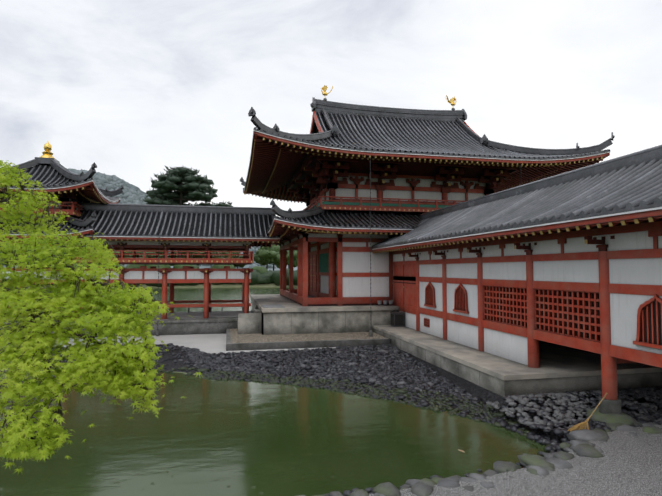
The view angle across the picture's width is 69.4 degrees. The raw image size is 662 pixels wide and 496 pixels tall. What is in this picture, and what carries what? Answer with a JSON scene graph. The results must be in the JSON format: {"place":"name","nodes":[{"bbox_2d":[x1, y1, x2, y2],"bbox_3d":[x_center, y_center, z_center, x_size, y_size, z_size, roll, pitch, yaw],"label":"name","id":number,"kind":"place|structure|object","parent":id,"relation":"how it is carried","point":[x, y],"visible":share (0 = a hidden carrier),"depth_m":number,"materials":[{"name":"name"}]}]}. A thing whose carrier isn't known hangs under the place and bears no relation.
{"place":"outdoors","nodes":[
{"label":"outdoors","id":0,"kind":"place"},
{"bbox_2d":[0,234,278,338],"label":"corridor building","id":1,"kind":"structure","parent":0,"point":[205,321],"depth_m":27.62,"materials":[{"name":"red wood"}]},
{"bbox_2d":[0,184,119,316],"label":"corner pavilion","id":2,"kind":"structure","parent":1,"relation":"on","point":[70,200],"depth_m":26.55,"materials":[{"name":"red paint"}]},
{"bbox_2d":[0,141,123,238],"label":"pavilion roof","id":3,"kind":"structure","parent":2,"relation":"on","point":[47,168],"depth_m":26.22,"materials":[{"name":"grey tile"}]},
{"bbox_2d":[71,203,279,246],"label":"corridor roof","id":4,"kind":"structure","parent":1,"relation":"on","point":[148,221],"depth_m":28.20,"materials":[{"name":"grey tile"}]},
{"bbox_2d":[156,237,159,335],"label":"rain chain","id":5,"kind":"structure","parent":4,"relation":"hanging from","point":[157,332],"depth_m":26.04,"materials":[{"name":"brown metal"}]},
{"bbox_2d":[187,306,243,312],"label":"wing floor trestles","id":6,"kind":"object","parent":1,"relation":"on","point":[211,308],"visible":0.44,"depth_m":30.78,"materials":[{"name":"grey wood"}]},
{"bbox_2d":[10,283,296,288],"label":"shore lawn","id":7,"kind":"structure","parent":0,"point":[199,285],"depth_m":106.50,"materials":[{"name":"green plant"}]},
{"bbox_2d":[0,244,297,286],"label":"trees","id":8,"kind":"object","parent":7,"relation":"on","point":[263,256],"visible":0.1,"depth_m":111.76,"materials":[{"name":"green plant"}]},
{"bbox_2d":[143,166,232,257],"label":"pine tree","id":9,"kind":"object","parent":7,"relation":"on","point":[182,185],"visible":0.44,"depth_m":111.45,"materials":[{"name":"green plant"}]},
{"bbox_2d":[57,333,335,353],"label":"sand ground","id":10,"kind":"structure","parent":0,"point":[211,343],"depth_m":24.11,"materials":[{"name":"grey sand"}]},
{"bbox_2d":[226,328,390,350],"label":"stone step","id":11,"kind":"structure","parent":10,"relation":"on","point":[235,341],"depth_m":22.69,"materials":[{"name":"stone"}]},
{"bbox_2d":[238,110,607,334],"bbox_3d":[3.988,-2.167,33.666,20.800,14.426,17.600,1,-3,-12],"label":"temple hall","id":12,"kind":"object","parent":10,"relation":"on","point":[331,293],"visible":0.6,"depth_m":28.38,"materials":[{"name":"wood"}]},
{"bbox_2d":[369,157,372,336],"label":"rain chain","id":13,"kind":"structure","parent":12,"relation":"attached to","point":[370,333],"depth_m":24.21,"materials":[{"name":"metal"}]},
{"bbox_2d":[240,85,614,233],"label":"temple roof","id":14,"kind":"structure","parent":12,"relation":"on","point":[356,129],"depth_m":28.69,"materials":[{"name":"tile"}]},
{"bbox_2d":[0,287,561,495],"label":"pond water","id":15,"kind":"structure","parent":0,"point":[209,437],"depth_m":10.77,"materials":[{"name":"green liquid"}]},
{"bbox_2d":[0,343,661,451],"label":"pebble beach","id":16,"kind":"structure","parent":0,"point":[389,372],"depth_m":15.85,"materials":[{"name":"stone"}]},
{"bbox_2d":[372,202,661,425],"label":"corridor building","id":17,"kind":"structure","parent":16,"relation":"on","point":[577,308],"depth_m":14.49,"materials":[{"name":"paint"}]},
{"bbox_2d":[390,312,404,326],"bbox_3d":[3.541,3.789,25.413,0.620,0.730,0.540,1,-3,-12],"label":"equipment box","id":18,"kind":"object","parent":17,"relation":"on","point":[397,319],"visible":1,"depth_m":25.17,"materials":[{"name":"metal"}]},
{"bbox_2d":[372,145,661,251],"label":"corridor roof","id":19,"kind":"structure","parent":17,"relation":"on","point":[617,189],"depth_m":14.12,"materials":[{"name":"grey tile"}]},
{"bbox_2d":[568,393,607,431],"bbox_3d":[6.083,3.881,11.091,1.591,0.793,0.482,2,-3,-35],"label":"broom","id":20,"kind":"object","parent":16,"relation":"on","point":[581,426],"visible":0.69,"depth_m":10.87,"materials":[{"name":"beige wicker"}]},
{"bbox_2d":[0,0,661,216],"label":"sky","id":21,"kind":"structure","parent":0,"point":[134,89],"materials":[{"name":"white"}]},
{"bbox_2d":[369,425,661,495],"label":"bank path","id":22,"kind":"structure","parent":0,"point":[627,464],"depth_m":8.17,"materials":[{"name":"grey gravel"}]},
{"bbox_2d":[0,160,202,473],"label":"maple tree","id":23,"kind":"object","parent":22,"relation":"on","point":[36,439],"visible":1,"depth_m":3.46,"materials":[{"name":"green plant"}]},
{"bbox_2d":[298,420,661,495],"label":"bank rocks","id":24,"kind":"object","parent":22,"relation":"on","point":[577,442],"visible":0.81,"depth_m":8.75,"materials":[{"name":"stone"}]},
{"label":"ground","id":25,"kind":"structure","parent":0,"visible":0},
{"bbox_2d":[3,168,296,270],"bbox_3d":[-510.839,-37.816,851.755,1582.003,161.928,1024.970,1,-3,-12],"label":"hill forest","id":26,"kind":"object","parent":25,"relation":"on","point":[131,194],"visible":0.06,"depth_m":703.67,"materials":[{"name":"green plant"}]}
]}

